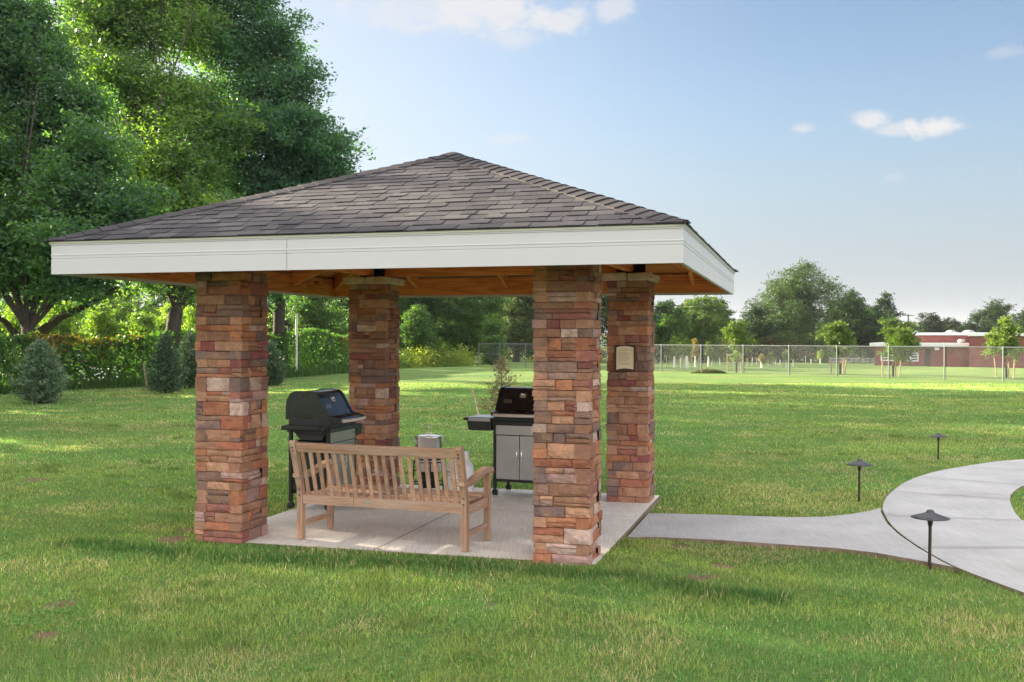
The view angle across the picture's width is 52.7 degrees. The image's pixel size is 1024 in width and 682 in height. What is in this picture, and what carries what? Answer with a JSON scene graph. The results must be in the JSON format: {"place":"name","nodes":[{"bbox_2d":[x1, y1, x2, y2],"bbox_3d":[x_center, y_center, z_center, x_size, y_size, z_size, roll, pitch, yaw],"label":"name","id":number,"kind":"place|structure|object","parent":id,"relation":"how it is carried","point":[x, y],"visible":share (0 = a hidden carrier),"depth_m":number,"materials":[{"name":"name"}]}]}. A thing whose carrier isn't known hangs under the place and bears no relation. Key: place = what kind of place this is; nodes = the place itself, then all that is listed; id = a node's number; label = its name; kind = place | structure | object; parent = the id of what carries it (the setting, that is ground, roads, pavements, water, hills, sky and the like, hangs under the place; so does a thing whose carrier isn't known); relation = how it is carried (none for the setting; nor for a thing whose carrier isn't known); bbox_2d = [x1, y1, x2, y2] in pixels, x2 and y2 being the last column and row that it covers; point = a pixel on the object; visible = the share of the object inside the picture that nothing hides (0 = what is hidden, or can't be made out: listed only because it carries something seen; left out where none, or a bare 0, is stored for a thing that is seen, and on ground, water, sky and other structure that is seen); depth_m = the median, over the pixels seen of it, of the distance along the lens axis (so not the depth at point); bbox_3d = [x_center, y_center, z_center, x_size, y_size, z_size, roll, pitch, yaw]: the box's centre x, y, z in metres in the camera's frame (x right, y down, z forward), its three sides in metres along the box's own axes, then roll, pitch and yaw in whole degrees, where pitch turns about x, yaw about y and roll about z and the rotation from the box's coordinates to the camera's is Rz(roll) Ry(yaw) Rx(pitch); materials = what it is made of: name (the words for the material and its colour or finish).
{"place":"outdoors","nodes":[
{"label":"outdoors","id":0,"kind":"place"},
{"bbox_2d":[0,362,349,394],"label":"long grass","id":1,"kind":"structure","parent":0,"point":[131,382],"depth_m":37.83,"materials":[{"name":"green plant"}]},
{"bbox_2d":[246,484,659,564],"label":"patio slab","id":2,"kind":"structure","parent":0,"point":[434,533],"depth_m":9.45,"materials":[{"name":"concrete"}]},
{"bbox_2d":[281,388,365,509],"bbox_3d":[-1.904,1.104,10.720,0.667,1.198,0.957,0,0,17],"label":"gas grill","id":3,"kind":"object","parent":2,"relation":"on","point":[327,415],"visible":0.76,"depth_m":10.49,"materials":[{"name":"black metal"}]},
{"bbox_2d":[330,442,342,483],"bbox_3d":[-1.776,1.279,10.535,0.047,0.480,0.271,0,0,17],"label":"door","id":4,"kind":"structure","parent":3,"relation":"in","point":[338,455],"depth_m":10.59,"materials":[{"name":"silver metal"}]},
{"bbox_2d":[342,439,354,484],"bbox_3d":[-1.697,1.278,10.800,0.047,0.480,0.271,0,0,17],"label":"door","id":5,"kind":"structure","parent":3,"relation":"in","point":[352,441],"depth_m":10.79,"materials":[{"name":"silver metal"}]},
{"bbox_2d":[289,440,493,551],"bbox_3d":[-1.030,1.279,8.879,1.592,0.860,0.743,0,0,20],"label":"garden bench","id":6,"kind":"object","parent":2,"relation":"on","point":[464,502],"visible":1,"depth_m":8.66,"materials":[{"name":"brown wood"}]},
{"bbox_2d":[44,152,738,565],"bbox_3d":[-0.578,-0.019,10.103,5.154,3.652,5.258,0,0,16],"label":"picnic shelter","id":7,"kind":"object","parent":2,"relation":"on","point":[374,246],"visible":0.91,"depth_m":8.41,"materials":[{"name":"stone"}]},
{"bbox_2d":[615,345,635,370],"bbox_3d":[1.200,0.180,10.954,0.225,0.275,0.029,0,0,16],"label":"instruction plaque","id":8,"kind":"object","parent":7,"relation":"attached to","point":[625,357],"visible":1,"depth_m":10.94,"materials":[{"name":"beige metal"}]},
{"bbox_2d":[409,460,443,489],"bbox_3d":[-0.860,1.520,11.513,0.564,0.367,0.444,0,0,11],"label":"outdoor burner","id":9,"kind":"object","parent":2,"relation":"on","point":[432,480],"visible":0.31,"depth_m":11.45,"materials":[{"name":"black metal"}]},
{"bbox_2d":[411,424,445,471],"bbox_3d":[-0.930,1.187,11.553,0.317,0.528,0.321,0,0,28],"label":"stock pot","id":10,"kind":"object","parent":9,"relation":"on","point":[426,440],"visible":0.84,"depth_m":11.43,"materials":[{"name":"metal"}]},
{"bbox_2d":[446,451,473,491],"bbox_3d":[-0.575,1.454,11.352,0.310,0.500,0.312,0,0,9],"label":"propane tank","id":11,"kind":"object","parent":2,"relation":"on","point":[469,469],"visible":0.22,"depth_m":11.25,"materials":[{"name":"metal"}]},
{"bbox_2d":[463,386,534,494],"bbox_3d":[0.141,1.106,11.453,1.340,1.198,0.668,0,0,21],"label":"gas grill","id":12,"kind":"object","parent":2,"relation":"on","point":[509,421],"visible":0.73,"depth_m":11.35,"materials":[{"name":"black metal"}]},
{"bbox_2d":[496,435,519,479],"bbox_3d":[-0.048,1.280,11.336,0.271,0.480,0.047,0,0,21],"label":"door","id":13,"kind":"structure","parent":12,"relation":"in","point":[507,447],"depth_m":11.35,"materials":[{"name":"silver metal"}]},
{"bbox_2d":[520,436,533,480],"bbox_3d":[0.206,1.281,11.243,0.271,0.480,0.047,0,0,21],"label":"door","id":14,"kind":"structure","parent":12,"relation":"in","point":[526,459],"depth_m":11.27,"materials":[{"name":"silver metal"}]},
{"bbox_2d":[0,342,1023,681],"bbox_3d":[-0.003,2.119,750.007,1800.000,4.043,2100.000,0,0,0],"label":"lawn","id":15,"kind":"structure","parent":0,"point":[474,374],"depth_m":7.75,"materials":[{"name":"green plant"}]},
{"bbox_2d":[0,316,7,336],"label":"bush","id":16,"kind":"object","parent":15,"relation":"on","point":[3,331],"visible":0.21,"depth_m":58.09,"materials":[{"name":"green plant"}]},
{"bbox_2d":[0,302,52,362],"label":"bush","id":17,"kind":"object","parent":15,"relation":"on","point":[11,318],"visible":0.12,"depth_m":55.37,"materials":[{"name":"green plant"}]},
{"bbox_2d":[7,338,72,403],"bbox_3d":[-12.904,0.822,28.258,1.602,1.888,1.597,0,0,0],"label":"young spruce","id":18,"kind":"object","parent":15,"relation":"on","point":[43,374],"visible":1,"depth_m":28.05,"materials":[{"name":"green plant"}]},
{"bbox_2d":[0,293,81,333],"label":"background tree","id":19,"kind":"object","parent":15,"relation":"on","point":[3,301],"visible":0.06,"depth_m":92.33,"materials":[{"name":"green plant"}]},
{"bbox_2d":[36,300,95,365],"bbox_3d":[-25.930,-0.208,59.680,3.708,4.682,3.409,0,0,0],"label":"bush","id":20,"kind":"object","parent":15,"relation":"on","point":[63,326],"visible":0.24,"depth_m":59.51,"materials":[{"name":"green plant"}]},
{"bbox_2d":[35,281,145,350],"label":"background tree","id":21,"kind":"object","parent":15,"relation":"on","point":[113,306],"visible":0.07,"depth_m":86.77,"materials":[{"name":"green plant"}]},
{"bbox_2d":[0,0,182,350],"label":"shade tree","id":22,"kind":"object","parent":15,"relation":"on","point":[48,137],"visible":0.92,"depth_m":38.18,"materials":[{"name":"green plant"}]},
{"bbox_2d":[81,366,120,389],"bbox_3d":[-14.393,1.289,36.158,1.354,0.817,0.530,0,0,0],"label":"flower clump","id":23,"kind":"object","parent":15,"relation":"on","point":[102,377],"visible":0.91,"depth_m":36.20,"materials":[{"name":"white plant"}]},
{"bbox_2d":[79,300,129,366],"bbox_3d":[-25.342,-0.160,64.246,3.867,4.732,3.167,0,0,0],"label":"bush","id":24,"kind":"object","parent":15,"relation":"on","point":[98,321],"visible":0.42,"depth_m":63.81,"materials":[{"name":"green plant"}]},
{"bbox_2d":[111,307,163,366],"bbox_3d":[-22.222,0.095,61.984,3.787,4.279,3.117,0,0,29],"label":"bush","id":25,"kind":"object","parent":15,"relation":"on","point":[140,323],"visible":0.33,"depth_m":61.60,"materials":[{"name":"green plant"}]},
{"bbox_2d":[110,285,164,357],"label":"bush","id":26,"kind":"object","parent":15,"relation":"on","point":[124,309],"visible":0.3,"depth_m":85.01,"materials":[{"name":"green plant"}]},
{"bbox_2d":[142,364,148,392],"bbox_3d":[-12.053,1.250,33.990,0.239,1.020,0.066,0,0,6],"label":"wooden stake","id":27,"kind":"object","parent":15,"relation":"on","point":[145,377],"visible":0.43,"depth_m":33.97,"materials":[{"name":"brown wood"}]},
{"bbox_2d":[45,0,268,347],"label":"shade tree","id":28,"kind":"object","parent":15,"relation":"on","point":[182,151],"visible":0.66,"depth_m":44.60,"materials":[{"name":"green plant"}]},
{"bbox_2d":[124,287,192,344],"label":"background tree","id":29,"kind":"object","parent":15,"relation":"on","point":[158,300],"visible":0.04,"depth_m":92.17,"materials":[{"name":"green plant"}]},
{"bbox_2d":[141,330,191,393],"bbox_3d":[-11.199,0.713,33.510,1.496,2.117,1.538,0,0,-44],"label":"young spruce","id":30,"kind":"object","parent":15,"relation":"on","point":[164,358],"visible":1,"depth_m":33.31,"materials":[{"name":"green plant"}]},
{"bbox_2d":[150,301,188,330],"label":"bush","id":31,"kind":"object","parent":15,"relation":"on","point":[164,314],"visible":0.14,"depth_m":74.56,"materials":[{"name":"green plant"}]},
{"bbox_2d":[0,325,351,388],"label":"vine hedge","id":32,"kind":"object","parent":15,"relation":"on","point":[312,351],"visible":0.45,"depth_m":38.13,"materials":[{"name":"green plant"}]},
{"bbox_2d":[162,297,195,327],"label":"background tree","id":33,"kind":"object","parent":15,"relation":"on","point":[184,305],"visible":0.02,"depth_m":89.67,"materials":[{"name":"green plant"}]},
{"bbox_2d":[175,330,196,388],"bbox_3d":[-11.522,0.656,36.972,1.649,2.186,1.542,0,0,0],"label":"young spruce","id":34,"kind":"object","parent":15,"relation":"on","point":[190,362],"visible":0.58,"depth_m":36.79,"materials":[{"name":"green plant"}]},
{"bbox_2d":[181,305,195,329],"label":"bush","id":35,"kind":"object","parent":15,"relation":"on","point":[190,322],"visible":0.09,"depth_m":65.52,"materials":[{"name":"green plant"}]},
{"bbox_2d":[146,0,376,358],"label":"shade tree","id":36,"kind":"object","parent":15,"relation":"on","point":[304,144],"visible":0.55,"depth_m":48.39,"materials":[{"name":"green plant"}]},
{"bbox_2d":[264,313,285,333],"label":"bush","id":37,"kind":"object","parent":15,"relation":"on","point":[270,325],"visible":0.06,"depth_m":65.44,"materials":[{"name":"green plant"}]},
{"bbox_2d":[264,340,288,385],"bbox_3d":[-9.247,0.834,39.091,1.506,1.828,1.624,0,0,-32],"label":"young spruce","id":38,"kind":"object","parent":15,"relation":"on","point":[276,369],"visible":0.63,"depth_m":38.96,"materials":[{"name":"green plant"}]},
{"bbox_2d":[295,314,297,371],"bbox_3d":[-10.226,0.335,49.001,0.096,3.280,0.096,0,0,16],"label":"white post","id":39,"kind":"object","parent":15,"relation":"on","point":[296,340],"visible":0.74,"depth_m":48.98,"materials":[{"name":"white metal"}]},
{"bbox_2d":[288,314,314,364],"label":"bush","id":40,"kind":"object","parent":15,"relation":"on","point":[300,326],"visible":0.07,"depth_m":65.37,"materials":[{"name":"green plant"}]},
{"bbox_2d":[267,294,336,331],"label":"background tree","id":41,"kind":"object","parent":15,"relation":"on","point":[287,325],"visible":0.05,"depth_m":86.34,"materials":[{"name":"green plant"}]},
{"bbox_2d":[285,295,351,357],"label":"background tree","id":42,"kind":"object","parent":15,"relation":"on","point":[318,314],"visible":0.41,"depth_m":65.15,"materials":[{"name":"green plant"}]},
{"bbox_2d":[324,298,350,348],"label":"background tree","id":43,"kind":"object","parent":15,"relation":"on","point":[342,302],"visible":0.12,"depth_m":91.80,"materials":[{"name":"green plant"}]},
{"bbox_2d":[329,298,409,350],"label":"background tree","id":44,"kind":"object","parent":15,"relation":"on","point":[401,301],"visible":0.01,"depth_m":69.60,"materials":[{"name":"green plant"}]},
{"bbox_2d":[400,303,443,364],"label":"bush","id":45,"kind":"object","parent":15,"relation":"on","point":[415,330],"visible":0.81,"depth_m":66.09,"materials":[{"name":"green plant"}]},
{"bbox_2d":[397,297,467,353],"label":"background tree","id":46,"kind":"object","parent":15,"relation":"on","point":[435,309],"visible":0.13,"depth_m":71.65,"materials":[{"name":"green plant"}]},
{"bbox_2d":[399,343,483,368],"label":"tall weeds","id":47,"kind":"object","parent":15,"relation":"on","point":[418,361],"visible":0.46,"depth_m":65.71,"materials":[{"name":"green plant"}]},
{"bbox_2d":[432,298,456,353],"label":"background tree","id":48,"kind":"object","parent":15,"relation":"on","point":[443,325],"depth_m":95.79,"materials":[{"name":"green plant"}]},
{"bbox_2d":[431,297,512,362],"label":"background tree","id":49,"kind":"object","parent":15,"relation":"on","point":[466,333],"visible":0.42,"depth_m":74.40,"materials":[{"name":"green plant"}]},
{"bbox_2d":[472,389,478,414],"bbox_3d":[-0.852,1.481,24.343,0.043,0.659,0.652,0,0,-17],"label":"wooden stake","id":50,"kind":"object","parent":15,"relation":"on","point":[475,402],"visible":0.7,"depth_m":24.34,"materials":[{"name":"beige wood"}]},
{"bbox_2d":[475,315,508,364],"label":"bush","id":51,"kind":"object","parent":15,"relation":"on","point":[489,331],"visible":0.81,"depth_m":71.55,"materials":[{"name":"green plant"}]},
{"bbox_2d":[475,356,520,412],"bbox_3d":[-0.234,1.040,24.642,1.320,1.510,1.345,0,0,0],"label":"young spruce","id":52,"kind":"object","parent":15,"relation":"on","point":[499,377],"visible":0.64,"depth_m":24.61,"materials":[{"name":"green plant"}]},
{"bbox_2d":[472,299,523,358],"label":"background tree","id":53,"kind":"object","parent":15,"relation":"on","point":[503,344],"depth_m":100.39,"materials":[{"name":"green plant"}]},
{"bbox_2d":[470,297,537,361],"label":"tree","id":54,"kind":"object","parent":15,"relation":"on","point":[516,319],"visible":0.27,"depth_m":83.68,"materials":[{"name":"green plant"}]},
{"bbox_2d":[0,583,1018,681],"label":"clover","id":55,"kind":"object","parent":15,"relation":"on","point":[436,632],"visible":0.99,"depth_m":6.31,"materials":[{"name":"green plant"}]},
{"bbox_2d":[521,296,607,361],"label":"background tree","id":56,"kind":"object","parent":15,"relation":"on","point":[603,309],"depth_m":91.09,"materials":[{"name":"green plant"}]},
{"bbox_2d":[599,297,657,353],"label":"background tree","id":57,"kind":"object","parent":15,"relation":"on","point":[604,315],"visible":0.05,"depth_m":93.27,"materials":[{"name":"green plant"}]},
{"bbox_2d":[451,330,856,362],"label":"undergrowth","id":58,"kind":"object","parent":15,"relation":"on","point":[807,341],"visible":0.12,"depth_m":108.31,"materials":[{"name":"green plant"}]},
{"bbox_2d":[669,336,678,366],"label":"sapling","id":59,"kind":"object","parent":15,"relation":"on","point":[673,343],"visible":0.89,"depth_m":68.16,"materials":[{"name":"green plant"}]},
{"bbox_2d":[654,297,697,362],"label":"background tree","id":60,"kind":"object","parent":15,"relation":"on","point":[668,327],"visible":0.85,"depth_m":91.44,"materials":[{"name":"green plant"}]},
{"bbox_2d":[675,341,685,367],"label":"sapling","id":61,"kind":"object","parent":15,"relation":"on","point":[678,351],"visible":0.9,"depth_m":66.69,"materials":[{"name":"green plant"}]},
{"bbox_2d":[682,338,691,367],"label":"sapling","id":62,"kind":"object","parent":15,"relation":"on","point":[686,349],"visible":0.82,"depth_m":67.92,"materials":[{"name":"green plant"}]},
{"bbox_2d":[674,298,705,357],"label":"pine tree","id":63,"kind":"object","parent":15,"relation":"on","point":[680,306],"visible":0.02,"depth_m":117.67,"materials":[{"name":"green plant"}]},
{"bbox_2d":[691,338,700,366],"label":"sapling","id":64,"kind":"object","parent":15,"relation":"on","point":[695,342],"visible":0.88,"depth_m":70.45,"materials":[{"name":"green plant"}]},
{"bbox_2d":[673,295,737,362],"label":"background tree","id":65,"kind":"object","parent":15,"relation":"on","point":[703,334],"visible":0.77,"depth_m":97.56,"materials":[{"name":"green plant"}]},
{"bbox_2d":[690,368,725,373],"bbox_3d":[10.352,1.575,54.425,1.964,0.311,0.984,0,0,0],"label":"clippings heap","id":66,"kind":"object","parent":15,"relation":"on","point":[709,371],"visible":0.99,"depth_m":54.21,"materials":[{"name":"green plant"}]},
{"bbox_2d":[704,340,713,365],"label":"sapling","id":67,"kind":"object","parent":15,"relation":"on","point":[710,350],"visible":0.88,"depth_m":74.42,"materials":[{"name":"green plant"}]},
{"bbox_2d":[714,295,735,361],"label":"pine tree","id":68,"kind":"object","parent":15,"relation":"on","point":[723,302],"visible":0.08,"depth_m":111.71,"materials":[{"name":"green plant"}]},
{"bbox_2d":[719,318,760,371],"bbox_3d":[12.243,0.322,55.649,2.002,3.153,2.189,0,0,44],"label":"young maple","id":69,"kind":"object","parent":15,"relation":"on","point":[733,334],"visible":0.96,"depth_m":55.46,"materials":[{"name":"green plant"}]},
{"bbox_2d":[478,343,1023,381],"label":"chain link fence","id":70,"kind":"object","parent":15,"relation":"on","point":[836,354],"visible":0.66,"depth_m":50.30,"materials":[{"name":"metal"}]},
{"bbox_2d":[730,303,776,361],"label":"tree","id":71,"kind":"object","parent":15,"relation":"on","point":[757,325],"visible":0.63,"depth_m":106.85,"materials":[{"name":"green plant"}]},
{"bbox_2d":[757,354,765,367],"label":"sapling","id":72,"kind":"object","parent":15,"relation":"on","point":[762,359],"visible":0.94,"depth_m":71.17,"materials":[{"name":"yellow plant"}]},
{"bbox_2d":[765,351,777,366],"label":"sapling","id":73,"kind":"object","parent":15,"relation":"on","point":[770,361],"visible":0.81,"depth_m":72.89,"materials":[{"name":"green plant"}]},
{"bbox_2d":[748,314,805,361],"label":"background tree","id":74,"kind":"object","parent":15,"relation":"on","point":[780,324],"visible":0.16,"depth_m":111.14,"materials":[{"name":"green plant"}]},
{"bbox_2d":[781,349,790,367],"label":"sapling","id":75,"kind":"object","parent":15,"relation":"on","point":[785,353],"visible":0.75,"depth_m":72.39,"materials":[{"name":"green plant"}]},
{"bbox_2d":[740,258,851,360],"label":"background tree","id":76,"kind":"object","parent":15,"relation":"on","point":[804,313],"visible":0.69,"depth_m":114.29,"materials":[{"name":"green plant"}]},
{"bbox_2d":[816,350,824,363],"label":"sapling","id":77,"kind":"object","parent":15,"relation":"on","point":[820,354],"visible":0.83,"depth_m":101.36,"materials":[{"name":"green plant"}]},
{"bbox_2d":[810,315,861,361],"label":"background tree","id":78,"kind":"object","parent":15,"relation":"on","point":[825,348],"visible":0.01,"depth_m":128.45,"materials":[{"name":"green plant"}]},
{"bbox_2d":[815,320,857,373],"bbox_3d":[16.948,0.408,53.961,2.334,3.028,2.494,0,0,0],"label":"young maple","id":79,"kind":"object","parent":15,"relation":"on","point":[839,329],"visible":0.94,"depth_m":53.65,"materials":[{"name":"green plant"}]},
{"bbox_2d":[829,357,874,363],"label":"rail fence","id":80,"kind":"object","parent":15,"relation":"on","point":[859,361],"visible":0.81,"depth_m":106.25,"materials":[{"name":"white wood"}]},
{"bbox_2d":[820,287,886,362],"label":"background tree","id":81,"kind":"object","parent":15,"relation":"on","point":[851,307],"visible":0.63,"depth_m":119.14,"materials":[{"name":"green plant"}]},
{"bbox_2d":[835,304,871,360],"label":"background tree","id":82,"kind":"object","parent":15,"relation":"on","point":[859,318],"visible":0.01,"depth_m":131.85,"materials":[{"name":"green plant"}]},
{"bbox_2d":[846,459,872,501],"bbox_3d":[3.851,1.595,11.451,0.290,0.576,0.290,1,0,33],"label":"path light","id":83,"kind":"object","parent":15,"relation":"on","point":[859,463],"visible":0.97,"depth_m":11.43,"materials":[{"name":"paint"}]},
{"bbox_2d":[848,307,894,362],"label":"background tree","id":84,"kind":"object","parent":15,"relation":"on","point":[871,354],"visible":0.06,"depth_m":122.77,"materials":[{"name":"green plant"}]},
{"bbox_2d":[863,290,909,328],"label":"tree","id":85,"kind":"object","parent":15,"relation":"on","point":[887,307],"visible":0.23,"depth_m":127.42,"materials":[{"name":"green plant"}]},
{"bbox_2d":[876,317,922,376],"bbox_3d":[18.629,0.360,49.722,2.045,3.127,2.750,0,0,30],"label":"young maple","id":86,"kind":"object","parent":15,"relation":"on","point":[899,336],"visible":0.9,"depth_m":49.48,"materials":[{"name":"green plant"}]},
{"bbox_2d":[787,321,1020,356],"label":"wood","id":87,"kind":"object","parent":15,"relation":"on","point":[914,322],"visible":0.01,"depth_m":283.34,"materials":[{"name":"green plant"}]},
{"bbox_2d":[904,320,921,335],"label":"background tree","id":88,"kind":"object","parent":15,"relation":"on","point":[914,328],"visible":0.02,"depth_m":149.61,"materials":[{"name":"green plant"}]},
{"bbox_2d":[910,509,949,568],"bbox_3d":[3.281,1.605,8.108,0.290,0.565,0.290,1,0,0],"label":"path light","id":89,"kind":"object","parent":15,"relation":"on","point":[929,516],"visible":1,"depth_m":8.09,"materials":[{"name":"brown metal"}]},
{"bbox_2d":[914,312,947,332],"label":"tree","id":90,"kind":"object","parent":15,"relation":"on","point":[931,323],"visible":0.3,"depth_m":153.59,"materials":[{"name":"green plant"}]},
{"bbox_2d":[928,433,947,459],"bbox_3d":[6.374,1.620,15.441,0.290,0.486,0.290,1,-1,-25],"label":"path light","id":91,"kind":"object","parent":15,"relation":"on","point":[938,436],"visible":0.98,"depth_m":15.43,"materials":[{"name":"paint"}]},
{"bbox_2d":[870,330,1023,367],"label":"brick building","id":92,"kind":"structure","parent":15,"relation":"on","point":[969,338],"depth_m":90.62,"materials":[{"name":"red brick"}]},
{"bbox_2d":[881,353,893,360],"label":"window","id":93,"kind":"structure","parent":92,"relation":"in","point":[884,359],"depth_m":92.69,"materials":[{"name":"white glass"}]},
{"bbox_2d":[907,353,918,360],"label":"window","id":94,"kind":"structure","parent":92,"relation":"in","point":[915,357],"depth_m":91.70,"materials":[{"name":"white glass"}]},
{"bbox_2d":[925,349,930,365],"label":"door","id":95,"kind":"structure","parent":92,"relation":"in","point":[927,352],"depth_m":92.13,"materials":[{"name":"grey metal"}]},
{"bbox_2d":[941,317,962,332],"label":"tree","id":96,"kind":"object","parent":15,"relation":"on","point":[953,324],"visible":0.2,"depth_m":164.42,"materials":[{"name":"green plant"}]},
{"bbox_2d":[957,320,988,332],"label":"tree","id":97,"kind":"object","parent":15,"relation":"on","point":[968,325],"visible":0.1,"depth_m":149.27,"materials":[{"name":"green plant"}]},
{"bbox_2d":[966,296,1023,332],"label":"background tree","id":98,"kind":"object","parent":15,"relation":"on","point":[992,310],"visible":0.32,"depth_m":149.77,"materials":[{"name":"green plant"}]},
{"bbox_2d":[982,314,1023,377],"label":"young maple","id":99,"kind":"object","parent":15,"relation":"on","point":[1004,336],"visible":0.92,"depth_m":48.88,"materials":[{"name":"green plant"}]},
{"bbox_2d":[1010,307,1023,327],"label":"background tree","id":100,"kind":"object","parent":15,"relation":"on","point":[1021,316],"visible":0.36,"depth_m":151.79,"materials":[{"name":"green plant"}]},
{"bbox_2d":[2,0,1023,341],"label":"sky","id":101,"kind":"structure","parent":0,"point":[877,143],"materials":[{"name":"blue"}]},
{"bbox_2d":[629,508,959,572],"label":"path","id":102,"kind":"structure","parent":0,"point":[869,533],"depth_m":9.35,"materials":[{"name":"concrete"}]},
{"bbox_2d":[883,459,1023,595],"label":"curved walk","id":103,"kind":"structure","parent":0,"point":[980,533],"depth_m":10.23,"materials":[{"name":"concrete"}]}
]}

